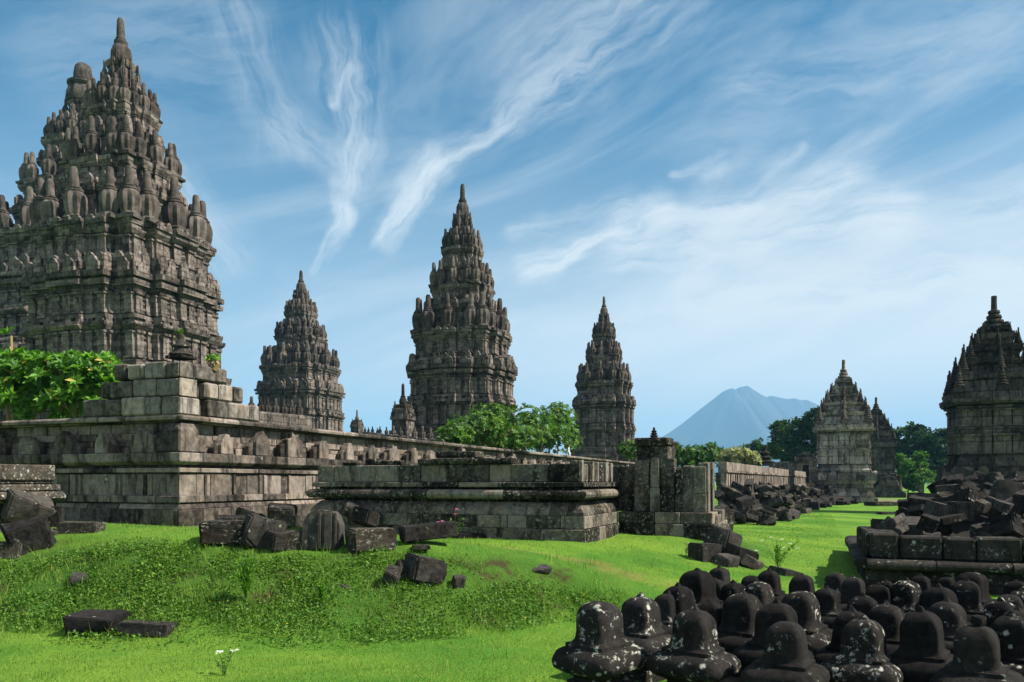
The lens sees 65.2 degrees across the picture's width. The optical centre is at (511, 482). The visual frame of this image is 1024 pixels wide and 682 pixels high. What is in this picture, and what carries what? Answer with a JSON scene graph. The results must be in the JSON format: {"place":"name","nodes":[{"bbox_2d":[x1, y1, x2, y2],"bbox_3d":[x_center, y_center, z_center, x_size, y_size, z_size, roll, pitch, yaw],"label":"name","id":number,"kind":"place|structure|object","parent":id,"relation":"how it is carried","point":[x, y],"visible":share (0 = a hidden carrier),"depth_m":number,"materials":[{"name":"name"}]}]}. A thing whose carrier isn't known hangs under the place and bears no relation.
{"place":"outdoors","nodes":[
{"label":"outdoors","id":0,"kind":"place"},
{"bbox_2d":[351,506,382,527],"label":"fallen stone","id":1,"kind":"object","parent":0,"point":[368,518],"visible":0.93,"depth_m":16.42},
{"bbox_2d":[0,483,1000,681],"bbox_3d":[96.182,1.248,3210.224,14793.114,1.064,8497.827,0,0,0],"label":"ground","id":2,"kind":"structure","parent":0,"point":[850,519],"depth_m":10.06,"materials":[{"name":"green plant"}]},
{"bbox_2d":[0,541,22,558],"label":"stone block","id":3,"kind":"object","parent":2,"relation":"on","point":[9,550],"depth_m":11.34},
{"bbox_2d":[0,515,56,555],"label":"boulder","id":4,"kind":"object","parent":2,"relation":"on","point":[27,533],"visible":0.74,"depth_m":11.48,"materials":[{"name":"stone"}]},
{"bbox_2d":[1,488,55,521],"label":"boulder","id":5,"kind":"object","parent":4,"relation":"on","point":[17,505],"visible":0.78,"depth_m":12.76,"materials":[{"name":"stone"}]},
{"bbox_2d":[0,464,65,531],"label":"broken pedestal","id":6,"kind":"object","parent":2,"relation":"on","point":[36,480],"visible":0.56,"depth_m":13.21,"materials":[{"name":"stone"}]},
{"bbox_2d":[0,62,96,420],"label":"tall temple","id":7,"kind":"structure","parent":2,"relation":"on","point":[18,251],"depth_m":86.30,"materials":[{"name":"stone"}]},
{"bbox_2d":[48,506,64,527],"bbox_3d":[-7.510,0.610,13.150,0.271,0.439,0.168,0,0,-11],"label":"stone post","id":8,"kind":"object","parent":2,"relation":"on","point":[56,518],"visible":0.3,"depth_m":13.09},
{"bbox_2d":[0,326,122,420],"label":"shrub","id":9,"kind":"object","parent":2,"relation":"on","point":[33,383],"visible":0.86,"depth_m":19.98,"materials":[{"name":"green plant"}]},
{"bbox_2d":[56,521,105,533],"bbox_3d":[-6.743,0.711,12.508,0.672,0.195,0.288,0,0,6],"label":"stone block","id":10,"kind":"object","parent":2,"relation":"on","point":[68,527],"depth_m":12.38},
{"bbox_2d":[62,609,131,637],"bbox_3d":[-4.769,1.627,9.196,0.604,0.265,0.529,0,3,-6],"label":"stone block","id":11,"kind":"object","parent":2,"relation":"on","point":[99,620],"depth_m":8.99,"materials":[{"name":"stone"}]},
{"bbox_2d":[9,17,232,472],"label":"tall temple","id":12,"kind":"structure","parent":2,"relation":"on","point":[120,235],"depth_m":52.03,"materials":[{"name":"stone"}]},
{"bbox_2d":[117,619,179,637],"bbox_3d":[-4.123,1.654,9.073,0.612,0.146,0.330,3,-3,7],"label":"stone slab","id":13,"kind":"object","parent":2,"relation":"on","point":[151,628],"depth_m":8.92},
{"bbox_2d":[198,520,244,544],"bbox_3d":[-4.038,0.709,11.290,0.649,0.343,0.510,0,0,-9],"label":"stone block","id":14,"kind":"object","parent":2,"relation":"on","point":[224,532],"depth_m":11.05,"materials":[{"name":"stone"}]},
{"bbox_2d":[234,555,256,599],"bbox_3d":[-3.210,1.170,9.684,0.242,0.607,0.304,0,0,0],"label":"weed","id":15,"kind":"object","parent":2,"relation":"on","point":[245,581],"visible":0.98,"depth_m":9.63,"materials":[{"name":"green plant"}]},
{"bbox_2d":[239,513,287,548],"bbox_3d":[-3.499,0.700,11.255,0.591,0.456,0.488,13,0,-28],"label":"fallen stone","id":16,"kind":"object","parent":2,"relation":"on","point":[256,527],"visible":0.8,"depth_m":11.02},
{"bbox_2d":[248,396,309,427],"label":"terrace balustrade","id":17,"kind":"object","parent":2,"relation":"on","point":[294,416],"visible":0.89,"depth_m":43.75,"materials":[{"name":"stone"}]},
{"bbox_2d":[262,530,295,550],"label":"fallen stone","id":18,"kind":"object","parent":2,"relation":"on","point":[274,541],"visible":0.39,"depth_m":10.94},
{"bbox_2d":[267,502,297,527],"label":"fallen stone","id":19,"kind":"object","parent":2,"relation":"on","point":[280,511],"visible":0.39,"depth_m":17.14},
{"bbox_2d":[284,529,301,550],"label":"fallen stone","id":20,"kind":"object","parent":2,"relation":"on","point":[295,539],"visible":0.4,"depth_m":11.03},
{"bbox_2d":[286,514,305,527],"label":"fallen stone","id":21,"kind":"object","parent":2,"relation":"on","point":[293,520],"visible":0.69,"depth_m":16.58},
{"bbox_2d":[254,270,345,430],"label":"tall temple","id":22,"kind":"structure","parent":2,"relation":"on","point":[300,362],"depth_m":109.01,"materials":[{"name":"stone"}]},
{"bbox_2d":[301,510,344,549],"bbox_3d":[-2.631,0.661,11.144,0.536,0.550,0.305,0,-3,3],"label":"grooved slab","id":23,"kind":"object","parent":2,"relation":"on","point":[320,528],"depth_m":11.01,"materials":[{"name":"stone"}]},
{"bbox_2d":[0,532,655,651],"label":"ground cover","id":24,"kind":"object","parent":2,"relation":"on","point":[377,627],"visible":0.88,"depth_m":9.92,"materials":[{"name":"green plant"}]},
{"bbox_2d":[0,361,680,526],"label":"courtyard wall","id":25,"kind":"structure","parent":2,"relation":"on","point":[134,443],"depth_m":17.37,"materials":[{"name":"stone"}]},
{"bbox_2d":[165,334,196,360],"bbox_3d":[-6.992,-2.868,16.900,0.496,0.539,0.496,0,0,21],"label":"stone finial","id":26,"kind":"object","parent":25,"relation":"on","point":[180,352],"visible":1,"depth_m":16.79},
{"bbox_2d":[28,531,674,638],"bbox_3d":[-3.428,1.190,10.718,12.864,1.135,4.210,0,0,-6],"label":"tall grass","id":27,"kind":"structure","parent":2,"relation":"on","point":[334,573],"depth_m":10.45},
{"bbox_2d":[345,527,396,552],"bbox_3d":[-1.954,0.794,11.079,0.651,0.322,0.511,0,0,-26],"label":"stone block","id":28,"kind":"object","parent":2,"relation":"on","point":[361,539],"depth_m":10.86,"materials":[{"name":"stone"}]},
{"bbox_2d":[382,564,402,585],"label":"fallen stone","id":29,"kind":"object","parent":2,"relation":"on","point":[393,573],"visible":0.97,"depth_m":10.12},
{"bbox_2d":[389,384,415,435],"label":"gate shrine","id":30,"kind":"object","parent":2,"relation":"on","point":[403,415],"visible":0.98,"depth_m":59.52,"materials":[{"name":"stone"}]},
{"bbox_2d":[382,426,444,441],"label":"terrace balustrade","id":31,"kind":"object","parent":2,"relation":"on","point":[422,434],"visible":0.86,"depth_m":56.27,"materials":[{"name":"stone"}]},
{"bbox_2d":[405,552,446,584],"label":"boulder","id":32,"kind":"object","parent":2,"relation":"on","point":[426,570],"visible":0.94,"depth_m":10.20,"materials":[{"name":"stone"}]},
{"bbox_2d":[398,521,456,541],"bbox_3d":[-1.204,0.703,11.493,0.805,0.233,0.345,-5,2,-20],"label":"stone block","id":33,"kind":"object","parent":2,"relation":"on","point":[427,531],"depth_m":11.35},
{"bbox_2d":[406,184,526,450],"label":"tall temple","id":34,"kind":"structure","parent":2,"relation":"on","point":[462,361],"depth_m":63.12,"materials":[{"name":"stone"}]},
{"bbox_2d":[434,401,582,454],"bbox_3d":[0.759,-1.624,37.636,4.533,5.510,16.009,0,0,28],"label":"shrub","id":35,"kind":"object","parent":2,"relation":"on","point":[496,426],"visible":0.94,"depth_m":34.91,"materials":[{"name":"green plant"}]},
{"bbox_2d":[305,437,728,542],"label":"ruined platform","id":36,"kind":"structure","parent":2,"relation":"on","point":[654,490],"depth_m":16.57,"materials":[{"name":"stone"}]},
{"bbox_2d":[551,601,648,681],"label":"finial stone","id":37,"kind":"object","parent":2,"relation":"on","point":[599,647],"visible":0.98,"depth_m":6.31,"materials":[{"name":"stone"}]},
{"bbox_2d":[570,296,635,462],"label":"tall temple","id":38,"kind":"structure","parent":2,"relation":"on","point":[603,403],"depth_m":85.49,"materials":[{"name":"stone"}]},
{"bbox_2d":[615,438,636,461],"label":"shrub","id":39,"kind":"object","parent":2,"relation":"on","point":[627,451],"visible":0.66,"depth_m":57.71,"materials":[{"name":"green plant"}]},
{"bbox_2d":[621,592,671,681],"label":"finial stone","id":40,"kind":"object","parent":2,"relation":"on","point":[641,615],"visible":0.66,"depth_m":6.92,"materials":[{"name":"stone"}]},
{"bbox_2d":[654,590,676,634],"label":"finial stone","id":41,"kind":"object","parent":2,"relation":"on","point":[666,602],"visible":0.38,"depth_m":7.90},
{"bbox_2d":[663,582,695,617],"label":"finial stone","id":42,"kind":"object","parent":2,"relation":"on","point":[684,597],"visible":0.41,"depth_m":7.98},
{"bbox_2d":[646,605,741,681],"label":"finial stone","id":43,"kind":"object","parent":2,"relation":"on","point":[692,651],"visible":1,"depth_m":6.20,"materials":[{"name":"stone"}]},
{"bbox_2d":[675,441,723,468],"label":"shrub","id":44,"kind":"object","parent":2,"relation":"on","point":[694,455],"visible":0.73,"depth_m":61.09,"materials":[{"name":"green plant"}]},
{"bbox_2d":[679,568,722,604],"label":"finial stone","id":45,"kind":"object","parent":2,"relation":"on","point":[700,584],"visible":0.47,"depth_m":8.59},
{"bbox_2d":[688,542,721,561],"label":"fallen stone","id":46,"kind":"object","parent":2,"relation":"on","point":[703,552],"visible":0.79,"depth_m":14.81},
{"bbox_2d":[697,599,722,627],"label":"finial stone","id":47,"kind":"object","parent":2,"relation":"on","point":[712,608],"visible":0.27,"depth_m":7.26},
{"bbox_2d":[709,565,730,583],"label":"finial stone","id":48,"kind":"object","parent":2,"relation":"on","point":[719,572],"visible":0.29,"depth_m":10.75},
{"bbox_2d":[703,526,742,552],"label":"fallen stone","id":49,"kind":"object","parent":2,"relation":"on","point":[718,535],"visible":0.63,"depth_m":15.75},
{"bbox_2d":[713,553,740,567],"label":"fallen stone","id":50,"kind":"object","parent":2,"relation":"on","point":[727,560],"visible":0.84,"depth_m":14.66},
{"bbox_2d":[715,446,761,465],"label":"shrub","id":51,"kind":"object","parent":2,"relation":"on","point":[738,454],"visible":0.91,"depth_m":51.64,"materials":[{"name":"green plant"}]},
{"bbox_2d":[717,590,762,677],"bbox_3d":[2.070,1.371,7.189,0.605,0.798,0.635,1,1,41],"label":"finial stone","id":52,"kind":"object","parent":2,"relation":"on","point":[736,627],"visible":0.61,"depth_m":7.05,"materials":[{"name":"stone"}]},
{"bbox_2d":[724,542,758,565],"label":"fallen stone","id":53,"kind":"object","parent":2,"relation":"on","point":[736,550],"visible":0.41,"depth_m":15.12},
{"bbox_2d":[740,507,762,522],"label":"fallen stone","id":54,"kind":"object","parent":2,"relation":"on","point":[750,515],"visible":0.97,"depth_m":30.38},
{"bbox_2d":[740,554,764,569],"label":"fallen stone","id":55,"kind":"object","parent":2,"relation":"on","point":[749,561],"visible":0.86,"depth_m":14.88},
{"bbox_2d":[739,437,772,462],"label":"tree","id":56,"kind":"object","parent":2,"relation":"on","point":[756,445],"visible":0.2,"depth_m":134.64,"materials":[{"name":"green plant"}]},
{"bbox_2d":[716,462,806,503],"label":"slotted wall","id":57,"kind":"structure","parent":2,"relation":"on","point":[728,473],"depth_m":50.21,"materials":[{"name":"stone"}]},
{"bbox_2d":[758,568,786,601],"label":"finial stone","id":58,"kind":"object","parent":2,"relation":"on","point":[770,577],"visible":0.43,"depth_m":9.88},
{"bbox_2d":[732,598,816,668],"bbox_3d":[2.179,1.359,6.611,0.614,0.802,0.594,1,1,35],"label":"finial stone","id":59,"kind":"object","parent":2,"relation":"on","point":[747,653],"visible":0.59,"depth_m":6.52,"materials":[{"name":"stone"}]},
{"bbox_2d":[755,537,799,566],"bbox_3d":[5.048,1.347,15.288,0.859,0.641,0.408,0,0,13],"label":"wildflower","id":60,"kind":"object","parent":2,"relation":"on","point":[777,553],"visible":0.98,"depth_m":15.23,"materials":[{"name":"green plant"}]},
{"bbox_2d":[766,418,795,461],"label":"tree","id":61,"kind":"object","parent":2,"relation":"on","point":[778,427],"visible":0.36,"depth_m":116.59,"materials":[{"name":"green plant"}]},
{"bbox_2d":[740,621,829,681],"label":"finial stone","id":62,"kind":"object","parent":2,"relation":"on","point":[785,657],"visible":1,"depth_m":5.90,"materials":[{"name":"stone"}]},
{"bbox_2d":[722,495,852,522],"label":"stone rubble","id":63,"kind":"object","parent":2,"relation":"on","point":[822,498],"visible":0.02,"depth_m":60.55,"materials":[{"name":"black"}]},
{"bbox_2d":[716,482,741,498],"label":"fallen stone","id":64,"kind":"object","parent":63,"relation":"on","point":[729,491],"visible":0.88,"depth_m":33.47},
{"bbox_2d":[769,452,816,494],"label":"stone gate","id":65,"kind":"structure","parent":2,"relation":"on","point":[806,462],"depth_m":81.18,"materials":[{"name":"black"}]},
{"bbox_2d":[778,405,818,461],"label":"tree","id":66,"kind":"object","parent":2,"relation":"on","point":[804,426],"visible":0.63,"depth_m":108.04,"materials":[{"name":"green plant"}]},
{"bbox_2d":[754,482,877,523],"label":"rubble","id":67,"kind":"object","parent":2,"relation":"on","point":[817,505],"visible":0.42,"depth_m":53.14,"materials":[{"name":"stone"}]},
{"bbox_2d":[824,573,845,596],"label":"finial stone","id":68,"kind":"object","parent":2,"relation":"on","point":[834,581],"visible":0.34,"depth_m":10.00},
{"bbox_2d":[811,360,877,502],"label":"temple","id":69,"kind":"structure","parent":2,"relation":"on","point":[844,428],"depth_m":66.16,"materials":[{"name":"stone"}]},
{"bbox_2d":[814,607,887,664],"bbox_3d":[2.783,1.391,6.557,0.560,0.743,0.580,1,0,34],"label":"finial stone","id":70,"kind":"object","parent":2,"relation":"on","point":[833,646],"visible":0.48,"depth_m":6.48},
{"bbox_2d":[870,397,898,492],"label":"temple","id":71,"kind":"structure","parent":2,"relation":"on","point":[883,443],"depth_m":94.99,"materials":[{"name":"stone"}]},
{"bbox_2d":[875,475,905,497],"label":"stair wing","id":72,"kind":"structure","parent":71,"relation":"attached to","point":[887,486],"depth_m":87.75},
{"bbox_2d":[893,425,912,490],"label":"tree","id":73,"kind":"object","parent":2,"relation":"on","point":[901,442],"visible":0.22,"depth_m":124.24,"materials":[{"name":"green plant"}]},
{"bbox_2d":[894,453,913,489],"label":"tree","id":74,"kind":"object","parent":2,"relation":"on","point":[907,464],"visible":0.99,"depth_m":92.76,"materials":[{"name":"green plant"}]},
{"bbox_2d":[896,421,936,492],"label":"tree","id":75,"kind":"object","parent":2,"relation":"on","point":[916,434],"visible":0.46,"depth_m":119.34,"materials":[{"name":"green plant"}]},
{"bbox_2d":[898,450,936,492],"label":"tree","id":76,"kind":"object","parent":2,"relation":"on","point":[917,470],"visible":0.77,"depth_m":95.78,"materials":[{"name":"green plant"}]},
{"bbox_2d":[888,606,952,681],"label":"finial stone","id":77,"kind":"object","parent":2,"relation":"on","point":[921,653],"visible":0.81,"depth_m":6.05,"materials":[{"name":"stone"}]},
{"bbox_2d":[845,526,1023,594],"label":"block wall","id":78,"kind":"structure","parent":2,"relation":"on","point":[997,562],"depth_m":12.56,"materials":[{"name":"stone"}]},
{"bbox_2d":[920,427,948,474],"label":"tree","id":79,"kind":"object","parent":2,"relation":"on","point":[937,440],"visible":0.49,"depth_m":115.50,"materials":[{"name":"green plant"}]},
{"bbox_2d":[918,583,972,624],"bbox_3d":[4.122,1.365,7.719,0.622,0.781,0.604,1,-2,-41],"label":"finial stone","id":80,"kind":"object","parent":2,"relation":"on","point":[936,593],"visible":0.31,"depth_m":7.66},
{"bbox_2d":[928,597,966,653],"bbox_3d":[3.862,1.397,7.114,0.585,0.745,0.591,1,-1,44],"label":"finial stone","id":81,"kind":"object","parent":2,"relation":"on","point":[949,613],"visible":0.38,"depth_m":6.99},
{"bbox_2d":[898,514,1023,556],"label":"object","id":82,"kind":"object","parent":2,"relation":"on","point":[960,529],"visible":0.02,"depth_m":15.46,"materials":[{"name":"black"}]},
{"bbox_2d":[900,516,926,534],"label":"fallen stone","id":83,"kind":"object","parent":82,"relation":"on","point":[911,522],"visible":0.27,"depth_m":14.20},
{"bbox_2d":[916,514,939,532],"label":"fallen stone","id":84,"kind":"object","parent":82,"relation":"on","point":[928,523],"visible":1,"depth_m":13.52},
{"bbox_2d":[938,513,967,525],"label":"fallen stone","id":85,"kind":"object","parent":82,"relation":"on","point":[949,519],"visible":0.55,"depth_m":13.98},
{"bbox_2d":[923,500,952,516],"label":"fallen stone","id":86,"kind":"object","parent":85,"relation":"on","point":[937,509],"visible":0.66,"depth_m":14.47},
{"bbox_2d":[937,487,983,510],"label":"fallen stone","id":87,"kind":"object","parent":82,"relation":"on","point":[968,494],"visible":0.34,"depth_m":15.40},
{"bbox_2d":[981,496,1015,517],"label":"boulder","id":88,"kind":"object","parent":82,"relation":"on","point":[991,513],"visible":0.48,"depth_m":15.29,"materials":[{"name":"stone"}]},
{"bbox_2d":[991,499,1013,513],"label":"fallen stone","id":89,"kind":"object","parent":88,"relation":"on","point":[999,505],"visible":0.96,"depth_m":15.10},
{"bbox_2d":[989,479,1023,500],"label":"fallen stone","id":90,"kind":"object","parent":82,"relation":"on","point":[1002,489],"visible":0.51,"depth_m":16.38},
{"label":"fallen stone","id":91,"kind":"object","parent":82,"relation":"on","visible":0},
{"bbox_2d":[874,513,909,534],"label":"fallen stone","id":92,"kind":"object","parent":91,"relation":"on","point":[897,525],"visible":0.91,"depth_m":14.06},
{"bbox_2d":[954,572,996,607],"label":"finial stone","id":93,"kind":"object","parent":2,"relation":"on","point":[980,580],"visible":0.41,"depth_m":8.95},
{"bbox_2d":[929,625,1023,681],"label":"finial stone","id":94,"kind":"object","parent":2,"relation":"on","point":[976,654],"visible":0.99,"depth_m":5.57,"materials":[{"name":"stone"}]},
{"bbox_2d":[937,296,1023,480],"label":"temple","id":95,"kind":"structure","parent":2,"relation":"on","point":[981,404],"depth_m":42.55,"materials":[{"name":"stone"}]},
{"bbox_2d":[970,522,993,537],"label":"fallen stone","id":96,"kind":"object","parent":2,"relation":"on","point":[974,527],"visible":0.25,"depth_m":13.70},
{"bbox_2d":[975,513,1023,537],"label":"fallen stone","id":97,"kind":"object","parent":96,"relation":"on","point":[1009,525],"visible":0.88,"depth_m":13.37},
{"bbox_2d":[990,611,1023,675],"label":"finial stone","id":98,"kind":"object","parent":2,"relation":"on","point":[1008,628],"visible":0.6,"depth_m":6.05,"materials":[{"name":"stone"}]},
{"bbox_2d":[0,0,1023,454],"label":"sky","id":99,"kind":"structure","parent":0,"point":[765,196],"materials":[{"name":"blue"}]},
{"bbox_2d":[719,676,740,681],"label":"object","id":100,"kind":"structure","parent":0,"point":[732,679],"depth_m":6.93,"materials":[{"name":"stone"}]},
{"bbox_2d":[720,580,745,602],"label":"finial stone","id":101,"kind":"object","parent":100,"relation":"on","point":[732,587],"visible":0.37,"depth_m":8.78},
{"bbox_2d":[745,582,774,606],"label":"finial stone","id":102,"kind":"object","parent":100,"relation":"on","point":[763,592],"visible":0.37,"depth_m":8.60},
{"bbox_2d":[789,573,814,593],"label":"finial stone","id":103,"kind":"object","parent":100,"relation":"on","point":[801,582],"visible":0.31,"depth_m":9.32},
{"bbox_2d":[814,585,843,628],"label":"finial stone","id":104,"kind":"object","parent":100,"relation":"on","point":[829,601],"visible":0.46,"depth_m":8.45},
{"bbox_2d":[840,575,865,610],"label":"finial stone","id":105,"kind":"object","parent":100,"relation":"on","point":[852,586],"visible":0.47,"depth_m":9.39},
{"bbox_2d":[846,592,877,616],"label":"finial stone","id":106,"kind":"object","parent":100,"relation":"on","point":[862,602],"visible":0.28,"depth_m":7.50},
{"bbox_2d":[865,581,890,604],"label":"finial stone","id":107,"kind":"object","parent":100,"relation":"on","point":[878,592],"visible":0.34,"depth_m":8.63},
{"bbox_2d":[868,600,904,652],"bbox_3d":[3.258,1.392,6.962,0.568,0.728,0.583,-1,-2,40],"label":"finial stone","id":108,"kind":"object","parent":100,"relation":"on","point":[887,616],"visible":0.38,"depth_m":6.84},
{"bbox_2d":[890,577,921,616],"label":"finial stone","id":109,"kind":"object","parent":100,"relation":"on","point":[905,592],"visible":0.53,"depth_m":8.58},
{"bbox_2d":[951,577,983,622],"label":"finial stone","id":110,"kind":"object","parent":100,"relation":"on","point":[966,591],"visible":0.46,"depth_m":8.34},
{"bbox_2d":[983,597,1015,627],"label":"finial stone","id":111,"kind":"object","parent":100,"relation":"on","point":[995,610],"visible":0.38,"depth_m":7.24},
{"bbox_2d":[663,386,928,482],"bbox_3d":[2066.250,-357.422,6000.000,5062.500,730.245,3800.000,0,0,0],"label":"mountain","id":112,"kind":"structure","parent":0,"point":[731,417],"depth_m":5681.22,"materials":[{"name":"stone"}]},
{"bbox_2d":[781,591,831,650],"bbox_3d":[2.665,1.392,7.408,0.627,0.773,0.645,2,2,40],"label":"finial stone","id":113,"kind":"object","parent":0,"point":[805,605],"visible":0.45,"depth_m":7.25,"materials":[{"name":"stone"}]},
{"bbox_2d":[820,614,904,681],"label":"finial stone","id":114,"kind":"object","parent":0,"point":[862,655],"visible":0.89,"depth_m":6.07,"materials":[{"name":"stone"}]},
{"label":"fallen stone","id":115,"kind":"object","parent":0,"visible":0},
{"bbox_2d":[947,501,975,522],"bbox_3d":[8.180,0.542,14.599,0.420,0.380,0.387,2,0,12],"label":"stone block","id":116,"kind":"object","parent":115,"relation":"on","point":[968,508],"depth_m":14.42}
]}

